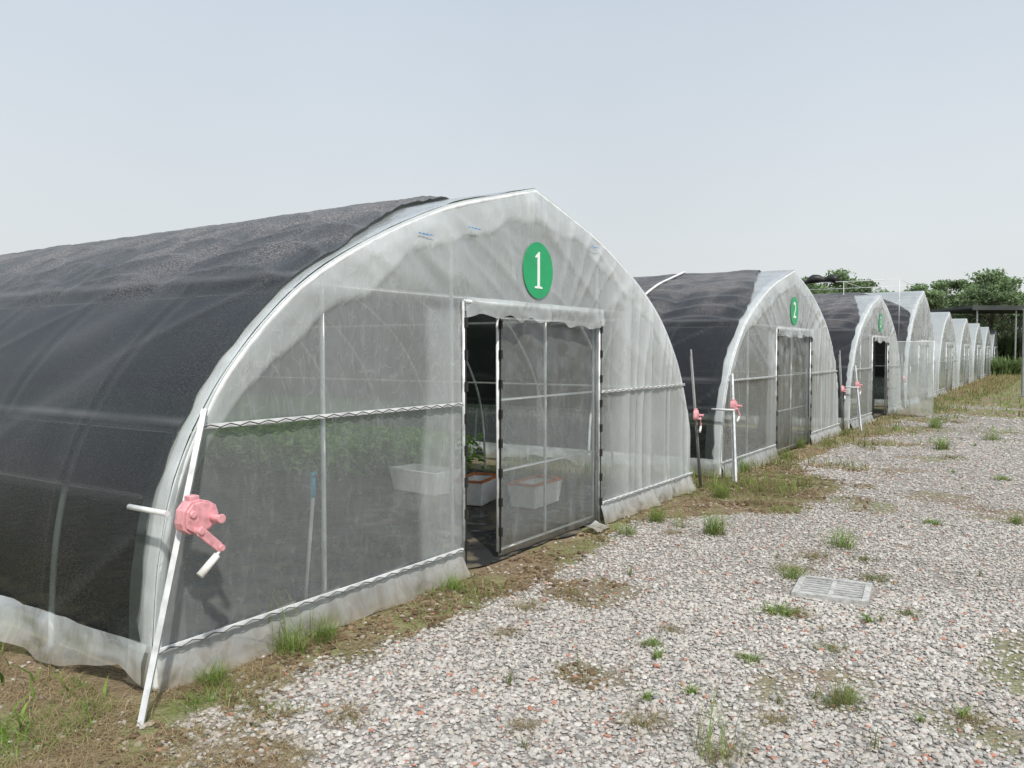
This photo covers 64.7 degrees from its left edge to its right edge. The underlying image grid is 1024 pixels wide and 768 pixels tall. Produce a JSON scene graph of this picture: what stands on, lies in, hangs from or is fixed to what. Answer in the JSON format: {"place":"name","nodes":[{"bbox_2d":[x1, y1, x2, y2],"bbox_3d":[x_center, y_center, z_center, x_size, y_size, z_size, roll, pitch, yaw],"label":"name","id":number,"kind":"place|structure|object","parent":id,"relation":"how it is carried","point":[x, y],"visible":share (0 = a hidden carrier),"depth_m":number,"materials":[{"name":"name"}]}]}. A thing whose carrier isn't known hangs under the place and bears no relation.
{"place":"outdoors","nodes":[
{"label":"outdoors","id":0,"kind":"place"},
{"bbox_2d":[0,621,328,767],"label":"corner grass","id":1,"kind":"structure","parent":0,"point":[29,727],"depth_m":3.59,"materials":[{"name":"plant"}]},
{"bbox_2d":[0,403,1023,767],"bbox_3d":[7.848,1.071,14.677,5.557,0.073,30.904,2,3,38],"label":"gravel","id":2,"kind":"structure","parent":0,"point":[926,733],"depth_m":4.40,"materials":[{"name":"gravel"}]},
{"bbox_2d":[0,376,1023,767],"bbox_3d":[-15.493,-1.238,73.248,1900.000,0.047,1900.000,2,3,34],"label":"ground","id":3,"kind":"structure","parent":0,"point":[110,652],"depth_m":4.56,"materials":[{"name":"gravel"}]},
{"bbox_2d":[169,654,237,687],"bbox_3d":[-1.504,1.432,4.007,0.354,0.120,0.406,1,2,23],"label":"grass tuft","id":4,"kind":"object","parent":3,"relation":"on","point":[203,671],"visible":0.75,"depth_m":4.02,"materials":[{"name":"plant"}]},
{"bbox_2d":[180,658,249,688],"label":"grass tuft","id":5,"kind":"object","parent":3,"relation":"on","point":[217,676],"visible":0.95,"depth_m":4.01,"materials":[{"name":"plant"}]},
{"bbox_2d":[249,621,347,660],"bbox_3d":[-1.205,1.389,4.471,0.610,0.180,0.531,-1,3,-28],"label":"grass tuft","id":6,"kind":"object","parent":3,"relation":"on","point":[291,647],"visible":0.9,"depth_m":4.44,"materials":[{"name":"plant"}]},
{"bbox_2d":[239,576,368,656],"bbox_3d":[-1.248,1.282,4.426,0.808,0.407,0.812,2,3,35],"label":"grass tuft","id":7,"kind":"object","parent":3,"relation":"on","point":[299,631],"visible":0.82,"depth_m":4.49,"materials":[{"name":"plant"}]},
{"bbox_2d":[0,448,616,646],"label":"floor","id":8,"kind":"structure","parent":3,"relation":"on","point":[373,521],"depth_m":7.22,"materials":[{"name":"black fabric"}]},
{"bbox_2d":[304,471,316,599],"bbox_3d":[-1.228,0.975,4.906,0.150,0.913,0.130,2,3,34],"label":"hoe","id":9,"kind":"object","parent":8,"relation":"on","point":[313,484],"visible":0.75,"depth_m":4.87,"materials":[{"name":"blue plastic"}]},
{"bbox_2d":[180,412,484,482],"bbox_3d":[-7.984,0.754,14.939,17.509,0.669,2.121,2,3,34],"label":"seedling bed","id":10,"kind":"object","parent":8,"relation":"on","point":[271,442],"visible":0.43,"depth_m":10.71,"materials":[{"name":"green plant"}]},
{"bbox_2d":[389,463,460,495],"bbox_3d":[-1.018,1.117,9.444,0.795,0.270,0.417,2,3,41],"label":"foam box","id":11,"kind":"object","parent":8,"relation":"on","point":[423,479],"visible":0.87,"depth_m":9.28,"materials":[{"name":"plastic"}]},
{"bbox_2d":[400,539,467,569],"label":"grass tuft","id":12,"kind":"object","parent":8,"relation":"on","point":[433,554],"visible":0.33,"depth_m":5.92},
{"bbox_2d":[454,472,495,505],"bbox_3d":[-0.370,1.143,8.794,0.352,0.269,0.620,1,2,19],"label":"foam box","id":13,"kind":"object","parent":8,"relation":"on","point":[481,489],"visible":0.77,"depth_m":8.57,"materials":[{"name":"plastic"}]},
{"bbox_2d":[506,475,563,508],"bbox_3d":[0.251,1.154,8.643,0.352,0.259,0.640,1,3,31],"label":"foam box","id":14,"kind":"object","parent":8,"relation":"on","point":[526,492],"visible":0.98,"depth_m":8.45,"materials":[{"name":"plastic"}]},
{"bbox_2d":[297,610,367,643],"bbox_3d":[-1.049,1.380,4.606,0.448,0.186,0.488,-1,3,-30],"label":"grass tuft","id":15,"kind":"object","parent":3,"relation":"on","point":[327,637],"visible":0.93,"depth_m":4.62,"materials":[{"name":"plant"}]},
{"bbox_2d":[303,693,388,736],"bbox_3d":[-0.733,1.482,3.632,0.528,0.064,0.365,2,3,45],"label":"grass tuft","id":16,"kind":"object","parent":3,"relation":"on","point":[349,714],"visible":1,"depth_m":3.66,"materials":[{"name":"plant"}]},
{"bbox_2d":[0,188,703,725],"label":"greenhouse","id":17,"kind":"object","parent":3,"relation":"on","point":[126,364],"visible":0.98,"depth_m":5.46,"materials":[{"name":"plastic"}]},
{"bbox_2d":[496,316,594,552],"bbox_3d":[0.344,0.386,7.069,0.056,1.930,1.626,2,3,34],"label":"door","id":18,"kind":"structure","parent":17,"relation":"in","point":[499,323],"depth_m":6.77,"materials":[{"name":"metal"}]},
{"bbox_2d":[424,569,475,591],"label":"grass tuft","id":19,"kind":"object","parent":3,"relation":"on","point":[453,586],"visible":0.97,"depth_m":5.60,"materials":[{"name":"plant"}]},
{"bbox_2d":[8,462,895,767],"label":"soil clods","id":20,"kind":"object","parent":3,"relation":"on","point":[380,624],"visible":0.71,"depth_m":5.05,"materials":[{"name":"soil"}]},
{"bbox_2d":[478,623,525,640],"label":"grass tuft","id":21,"kind":"object","parent":3,"relation":"on","point":[506,632],"visible":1,"depth_m":4.74,"materials":[{"name":"plant"}]},
{"bbox_2d":[499,663,518,685],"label":"grass tuft","id":22,"kind":"object","parent":3,"relation":"on","point":[510,679],"visible":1,"depth_m":4.04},
{"bbox_2d":[489,713,541,738],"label":"grass tuft","id":23,"kind":"object","parent":3,"relation":"on","point":[521,723],"visible":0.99,"depth_m":3.56,"materials":[{"name":"plant"}]},
{"bbox_2d":[492,594,548,614],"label":"grass tuft","id":24,"kind":"object","parent":3,"relation":"on","point":[527,605],"visible":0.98,"depth_m":5.21,"materials":[{"name":"plant"}]},
{"bbox_2d":[516,731,532,748],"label":"grass tuft","id":25,"kind":"object","parent":3,"relation":"on","point":[524,742],"visible":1,"depth_m":3.38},
{"bbox_2d":[233,270,846,481],"bbox_3d":[-6.015,-0.708,20.584,26.329,3.099,7.475,2,3,34],"label":"greenhouse","id":26,"kind":"object","parent":3,"relation":"on","point":[758,343],"visible":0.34,"depth_m":12.62,"materials":[{"name":"plastic"}]},
{"bbox_2d":[771,334,807,450],"bbox_3d":[4.679,0.139,13.549,0.046,1.910,2.126,2,3,34],"label":"door","id":27,"kind":"structure","parent":26,"relation":"in","point":[791,339],"depth_m":13.57,"materials":[{"name":"plastic"}]},
{"bbox_2d":[543,582,592,600],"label":"grass tuft","id":28,"kind":"object","parent":3,"relation":"on","point":[571,591],"visible":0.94,"depth_m":5.53,"materials":[{"name":"plant"}]},
{"bbox_2d":[585,520,608,531],"bbox_3d":[0.786,1.328,7.522,0.160,0.050,0.320,22,12,26],"label":"film scrap","id":29,"kind":"object","parent":3,"relation":"on","point":[597,526],"visible":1,"depth_m":7.56,"materials":[{"name":"plastic"}]},
{"bbox_2d":[603,519,646,536],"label":"grass tuft","id":30,"kind":"object","parent":3,"relation":"on","point":[630,533],"visible":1,"depth_m":7.35,"materials":[{"name":"plant"}]},
{"bbox_2d":[619,563,637,576],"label":"grass tuft","id":31,"kind":"object","parent":3,"relation":"on","point":[630,569],"visible":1,"depth_m":6.01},
{"bbox_2d":[593,701,680,747],"bbox_3d":[0.574,1.494,3.587,0.386,0.068,0.559,1,2,15],"label":"grass tuft","id":32,"kind":"object","parent":3,"relation":"on","point":[645,723],"visible":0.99,"depth_m":3.61,"materials":[{"name":"plant"}]},
{"bbox_2d":[633,689,656,702],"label":"grass tuft","id":33,"kind":"object","parent":3,"relation":"on","point":[648,695],"visible":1,"depth_m":3.86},
{"bbox_2d":[631,635,668,647],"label":"grass tuft","id":34,"kind":"object","parent":3,"relation":"on","point":[653,641],"visible":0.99,"depth_m":4.56,"materials":[{"name":"plant"}]},
{"bbox_2d":[631,502,684,522],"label":"grass tuft","id":35,"kind":"object","parent":3,"relation":"on","point":[658,517],"visible":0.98,"depth_m":7.90,"materials":[{"name":"plant"}]},
{"bbox_2d":[649,647,673,658],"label":"grass tuft","id":36,"kind":"object","parent":3,"relation":"on","point":[658,652],"visible":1,"depth_m":4.37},
{"bbox_2d":[658,528,685,535],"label":"grass tuft","id":37,"kind":"object","parent":3,"relation":"on","point":[676,532],"visible":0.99,"depth_m":7.39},
{"bbox_2d":[654,623,691,632],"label":"grass tuft","id":38,"kind":"object","parent":3,"relation":"on","point":[670,629],"visible":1,"depth_m":4.81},
{"bbox_2d":[663,506,695,527],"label":"grass tuft","id":39,"kind":"object","parent":3,"relation":"on","point":[681,526],"visible":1,"depth_m":7.66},
{"bbox_2d":[676,681,706,697],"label":"grass tuft","id":40,"kind":"object","parent":3,"relation":"on","point":[691,689],"visible":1,"depth_m":3.92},
{"bbox_2d":[690,507,739,536],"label":"grass tuft","id":41,"kind":"object","parent":3,"relation":"on","point":[716,529],"visible":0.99,"depth_m":7.35,"materials":[{"name":"plant"}]},
{"bbox_2d":[648,668,783,767],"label":"grass tuft","id":42,"kind":"object","parent":3,"relation":"on","point":[708,741],"visible":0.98,"depth_m":3.33,"materials":[{"name":"plant"}]},
{"bbox_2d":[706,477,739,498],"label":"grass tuft","id":43,"kind":"object","parent":3,"relation":"on","point":[720,490],"visible":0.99,"depth_m":9.24,"materials":[{"name":"plant"}]},
{"bbox_2d":[694,729,757,767],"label":"grass tuft","id":44,"kind":"object","parent":3,"relation":"on","point":[729,755],"visible":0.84,"depth_m":3.32,"materials":[{"name":"plant"}]},
{"bbox_2d":[726,650,765,664],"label":"grass tuft","id":45,"kind":"object","parent":3,"relation":"on","point":[742,655],"visible":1,"depth_m":4.37,"materials":[{"name":"plant"}]},
{"bbox_2d":[738,454,757,472],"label":"grass tuft","id":46,"kind":"object","parent":3,"relation":"on","point":[744,467],"visible":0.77,"depth_m":11.12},
{"bbox_2d":[721,492,781,507],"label":"grass tuft","id":47,"kind":"object","parent":3,"relation":"on","point":[750,499],"visible":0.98,"depth_m":8.89,"materials":[{"name":"plant"}]},
{"bbox_2d":[731,702,799,730],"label":"grass tuft","id":48,"kind":"object","parent":3,"relation":"on","point":[783,718],"visible":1,"depth_m":3.65,"materials":[{"name":"plant"}]},
{"bbox_2d":[741,482,798,493],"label":"grass tuft","id":49,"kind":"object","parent":3,"relation":"on","point":[760,488],"visible":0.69,"depth_m":9.69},
{"bbox_2d":[770,686,788,706],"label":"grass tuft","id":50,"kind":"object","parent":3,"relation":"on","point":[778,698],"visible":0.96,"depth_m":3.81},
{"bbox_2d":[754,599,816,617],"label":"grass tuft","id":51,"kind":"object","parent":3,"relation":"on","point":[781,606],"visible":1,"depth_m":5.12,"materials":[{"name":"plant"}]},
{"bbox_2d":[779,447,806,458],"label":"grass tuft","id":52,"kind":"object","parent":3,"relation":"on","point":[785,454],"visible":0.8,"depth_m":12.55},
{"bbox_2d":[768,559,820,581],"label":"grass tuft","id":53,"kind":"object","parent":3,"relation":"on","point":[790,574],"visible":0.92,"depth_m":5.91,"materials":[{"name":"plant"}]},
{"bbox_2d":[763,558,828,574],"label":"grass tuft","id":54,"kind":"object","parent":3,"relation":"on","point":[794,568],"visible":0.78,"depth_m":6.13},
{"bbox_2d":[776,601,817,620],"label":"grass tuft","id":55,"kind":"object","parent":3,"relation":"on","point":[799,611],"visible":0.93,"depth_m":5.09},
{"bbox_2d":[787,432,807,448],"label":"grass tuft","id":56,"kind":"object","parent":3,"relation":"on","point":[799,445],"visible":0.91,"depth_m":13.92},
{"bbox_2d":[788,545,839,562],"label":"grass tuft","id":57,"kind":"object","parent":3,"relation":"on","point":[814,556],"visible":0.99,"depth_m":6.49,"materials":[{"name":"plant"}]},
{"bbox_2d":[802,276,828,293],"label":"tree","id":58,"kind":"object","parent":3,"relation":"on","point":[812,286],"visible":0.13,"depth_m":86.72,"materials":[{"name":"green plant"}]},
{"bbox_2d":[801,638,849,657],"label":"grass tuft","id":59,"kind":"object","parent":3,"relation":"on","point":[828,647],"visible":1,"depth_m":4.51,"materials":[{"name":"plant"}]},
{"bbox_2d":[724,295,934,430],"bbox_3d":[-1.210,-0.974,27.049,27.113,3.118,7.475,2,3,34],"label":"greenhouse","id":60,"kind":"object","parent":3,"relation":"on","point":[862,333],"visible":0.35,"depth_m":19.60,"materials":[{"name":"plastic"}]},
{"bbox_2d":[887,341,934,415],"bbox_3d":[10.253,-0.148,20.798,1.076,1.910,0.047,2,3,34],"label":"door","id":61,"kind":"structure","parent":60,"relation":"in","point":[888,412],"depth_m":20.78,"materials":[{"name":"plastic"}]},
{"bbox_2d":[791,575,871,606],"bbox_3d":[2.226,1.437,5.612,0.480,0.050,0.480,1,3,27],"label":"drain grate","id":62,"kind":"object","parent":3,"relation":"on","point":[849,592],"visible":0.95,"depth_m":5.57,"materials":[{"name":"plastic"}]},
{"bbox_2d":[806,683,869,715],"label":"grass tuft","id":63,"kind":"object","parent":3,"relation":"on","point":[828,702],"visible":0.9,"depth_m":3.81,"materials":[{"name":"plant"}]},
{"bbox_2d":[809,521,873,550],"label":"grass tuft","id":64,"kind":"object","parent":3,"relation":"on","point":[847,545],"visible":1,"depth_m":6.86,"materials":[{"name":"plant"}]},
{"bbox_2d":[817,652,866,708],"bbox_3d":[1.566,1.396,3.833,0.335,0.233,0.287,1,3,30],"label":"grass tuft","id":65,"kind":"object","parent":3,"relation":"on","point":[845,694],"visible":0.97,"depth_m":3.80,"materials":[{"name":"plant"}]},
{"bbox_2d":[813,681,873,705],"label":"grass tuft","id":66,"kind":"object","parent":3,"relation":"on","point":[854,698],"visible":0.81,"depth_m":3.83,"materials":[{"name":"plant"}]},
{"bbox_2d":[816,268,872,292],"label":"tree","id":67,"kind":"object","parent":3,"relation":"on","point":[842,274],"visible":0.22,"depth_m":100.40,"materials":[{"name":"green plant"}]},
{"bbox_2d":[835,276,872,292],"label":"tree","id":68,"kind":"object","parent":3,"relation":"on","point":[853,287],"visible":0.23,"depth_m":100.17,"materials":[{"name":"green plant"}]},
{"bbox_2d":[854,611,879,622],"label":"grass tuft","id":69,"kind":"object","parent":3,"relation":"on","point":[869,620],"visible":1,"depth_m":4.97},
{"bbox_2d":[850,552,884,563],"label":"grass tuft","id":70,"kind":"object","parent":3,"relation":"on","point":[862,559],"visible":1,"depth_m":6.42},
{"bbox_2d":[801,274,936,407],"bbox_3d":[2.818,-1.758,33.914,26.140,4.133,7.236,2,3,34],"label":"greenhouse","id":71,"kind":"object","parent":3,"relation":"on","point":[909,312],"visible":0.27,"depth_m":25.97,"materials":[{"name":"plastic"}]},
{"bbox_2d":[916,345,925,399],"bbox_3d":[13.637,-0.390,26.916,0.048,1.910,2.126,2,3,34],"label":"door","id":72,"kind":"structure","parent":71,"relation":"in","point":[924,363],"depth_m":27.05,"materials":[{"name":"plastic"}]},
{"bbox_2d":[854,726,886,750],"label":"grass tuft","id":73,"kind":"object","parent":3,"relation":"on","point":[875,743],"visible":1,"depth_m":3.38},
{"bbox_2d":[852,278,893,292],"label":"tree","id":74,"kind":"object","parent":3,"relation":"on","point":[869,283],"visible":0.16,"depth_m":100.55,"materials":[{"name":"green plant"}]},
{"bbox_2d":[854,571,902,583],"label":"grass tuft","id":75,"kind":"object","parent":3,"relation":"on","point":[874,577],"visible":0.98,"depth_m":5.91,"materials":[{"name":"plant"}]},
{"bbox_2d":[877,612,890,622],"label":"grass tuft","id":76,"kind":"object","parent":3,"relation":"on","point":[880,617],"visible":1,"depth_m":4.96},
{"bbox_2d":[888,605,924,618],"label":"grass tuft","id":77,"kind":"object","parent":3,"relation":"on","point":[908,613],"visible":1,"depth_m":5.12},
{"bbox_2d":[907,711,928,722],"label":"grass tuft","id":78,"kind":"object","parent":3,"relation":"on","point":[920,719],"visible":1,"depth_m":3.61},
{"bbox_2d":[902,282,947,309],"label":"tree","id":79,"kind":"object","parent":3,"relation":"on","point":[919,287],"visible":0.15,"depth_m":101.07,"materials":[{"name":"green plant"}]},
{"bbox_2d":[907,312,958,394],"bbox_3d":[7.293,-1.617,40.613,26.135,3.322,7.230,2,3,34],"label":"greenhouse","id":80,"kind":"object","parent":3,"relation":"on","point":[943,328],"visible":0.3,"depth_m":32.70,"materials":[{"name":"plastic"}]},
{"bbox_2d":[945,345,950,390],"bbox_3d":[18.116,-0.655,33.599,0.049,1.910,2.126,2,3,34],"label":"door","id":81,"kind":"structure","parent":80,"relation":"in","point":[948,361],"depth_m":33.72,"materials":[{"name":"plastic"}]},
{"bbox_2d":[918,518,949,524],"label":"grass tuft","id":82,"kind":"object","parent":3,"relation":"on","point":[933,523],"visible":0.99,"depth_m":7.79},
{"bbox_2d":[847,376,1023,446],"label":"field grass","id":83,"kind":"structure","parent":3,"relation":"on","point":[978,403],"depth_m":24.34,"materials":[{"name":"plant"}]},
{"bbox_2d":[924,414,948,428],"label":"grass tuft","id":84,"kind":"object","parent":3,"relation":"on","point":[938,424],"visible":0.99,"depth_m":17.51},
{"bbox_2d":[924,287,950,309],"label":"tree","id":85,"kind":"object","parent":3,"relation":"on","point":[935,300],"visible":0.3,"depth_m":86.25,"materials":[{"name":"green plant"}]},
{"bbox_2d":[926,433,963,449],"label":"grass tuft","id":86,"kind":"object","parent":3,"relation":"on","point":[941,445],"visible":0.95,"depth_m":13.68,"materials":[{"name":"plant"}]},
{"bbox_2d":[930,279,969,314],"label":"tree","id":87,"kind":"object","parent":3,"relation":"on","point":[940,284],"visible":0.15,"depth_m":116.33,"materials":[{"name":"green plant"}]},
{"bbox_2d":[936,319,971,387],"bbox_3d":[11.771,-1.882,47.297,26.135,3.322,7.230,2,3,34],"label":"greenhouse","id":88,"kind":"object","parent":3,"relation":"on","point":[962,337],"visible":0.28,"depth_m":39.35,"materials":[{"name":"plastic"}]},
{"bbox_2d":[963,346,967,383],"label":"door","id":89,"kind":"structure","parent":88,"relation":"in","point":[965,346],"depth_m":40.38,"materials":[{"name":"plastic"}]},
{"bbox_2d":[939,417,969,423],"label":"grass tuft","id":90,"kind":"object","parent":3,"relation":"on","point":[952,421],"visible":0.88,"depth_m":19.01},
{"bbox_2d":[942,454,973,459],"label":"grass tuft","id":91,"kind":"object","parent":3,"relation":"on","point":[953,457],"visible":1,"depth_m":12.64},
{"bbox_2d":[941,278,977,314],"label":"tree","id":92,"kind":"object","parent":3,"relation":"on","point":[956,284],"visible":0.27,"depth_m":94.52,"materials":[{"name":"green plant"}]},
{"bbox_2d":[953,703,987,720],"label":"grass tuft","id":93,"kind":"object","parent":3,"relation":"on","point":[963,710],"visible":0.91,"depth_m":3.67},
{"bbox_2d":[959,323,982,380],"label":"greenhouse","id":94,"kind":"object","parent":3,"relation":"on","point":[976,339],"visible":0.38,"depth_m":46.04,"materials":[{"name":"plastic"}]},
{"bbox_2d":[941,701,1010,733],"bbox_3d":[2.088,1.490,3.648,0.319,0.056,0.462,2,3,43],"label":"grass tuft","id":95,"kind":"object","parent":3,"relation":"on","point":[983,720],"visible":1,"depth_m":3.63,"materials":[{"name":"plant"}]},
{"bbox_2d":[930,305,1023,361],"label":"shade shelter","id":96,"kind":"object","parent":3,"relation":"on","point":[1006,326],"visible":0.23,"depth_m":66.74,"materials":[{"name":"metal"}]},
{"bbox_2d":[955,284,999,314],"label":"tree","id":97,"kind":"object","parent":3,"relation":"on","point":[971,286],"visible":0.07,"depth_m":90.03,"materials":[{"name":"green plant"}]},
{"bbox_2d":[972,327,991,376],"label":"greenhouse","id":98,"kind":"object","parent":3,"relation":"on","point":[986,339],"visible":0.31,"depth_m":52.63,"materials":[{"name":"plastic"}]},
{"bbox_2d":[945,268,1023,314],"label":"tree","id":99,"kind":"object","parent":3,"relation":"on","point":[999,289],"visible":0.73,"depth_m":70.81,"materials":[{"name":"green plant"}]},
{"bbox_2d":[985,330,997,359],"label":"greenhouse","id":100,"kind":"object","parent":3,"relation":"on","point":[993,338],"visible":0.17,"depth_m":59.38,"materials":[{"name":"plastic"}]},
{"bbox_2d":[977,427,1005,440],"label":"grass tuft","id":101,"kind":"object","parent":3,"relation":"on","point":[992,438],"visible":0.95,"depth_m":15.15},
{"bbox_2d":[982,281,1022,314],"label":"tree","id":102,"kind":"object","parent":3,"relation":"on","point":[1020,302],"visible":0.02,"depth_m":89.52,"materials":[{"name":"green plant"}]},
{"bbox_2d":[984,327,1022,375],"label":"shrub bank","id":103,"kind":"object","parent":3,"relation":"on","point":[1003,365],"visible":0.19,"depth_m":56.14,"materials":[{"name":"green plant"}]},
{"bbox_2d":[991,474,1020,480],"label":"grass tuft","id":104,"kind":"object","parent":3,"relation":"on","point":[1005,478],"visible":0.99,"depth_m":10.47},
{"bbox_2d":[1004,511,1023,524],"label":"grass tuft","id":105,"kind":"object","parent":3,"relation":"on","point":[1016,520],"visible":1,"depth_m":7.80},
{"bbox_2d":[1016,292,1023,304],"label":"tree","id":106,"kind":"object","parent":3,"relation":"on","point":[1022,293],"visible":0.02,"depth_m":94.73,"materials":[{"name":"green plant"}]},
{"bbox_2d":[1019,309,1023,395],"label":"steel post","id":107,"kind":"object","parent":3,"relation":"on","point":[1022,383],"visible":0.97,"depth_m":29.97,"materials":[{"name":"metal"}]},
{"bbox_2d":[0,0,1023,298],"label":"sky","id":108,"kind":"structure","parent":0,"point":[877,140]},
{"bbox_2d":[151,373,1020,756],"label":"verge grass","id":109,"kind":"structure","parent":0,"point":[989,381],"depth_m":9.90,"materials":[{"name":"plant"}]},
{"bbox_2d":[419,428,811,473],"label":"floor","id":110,"kind":"structure","parent":0,"point":[740,443],"depth_m":13.81,"materials":[{"name":"black fabric"}]},
{"bbox_2d":[724,408,885,426],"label":"floor","id":111,"kind":"structure","parent":0,"point":[853,411],"depth_m":20.15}
]}

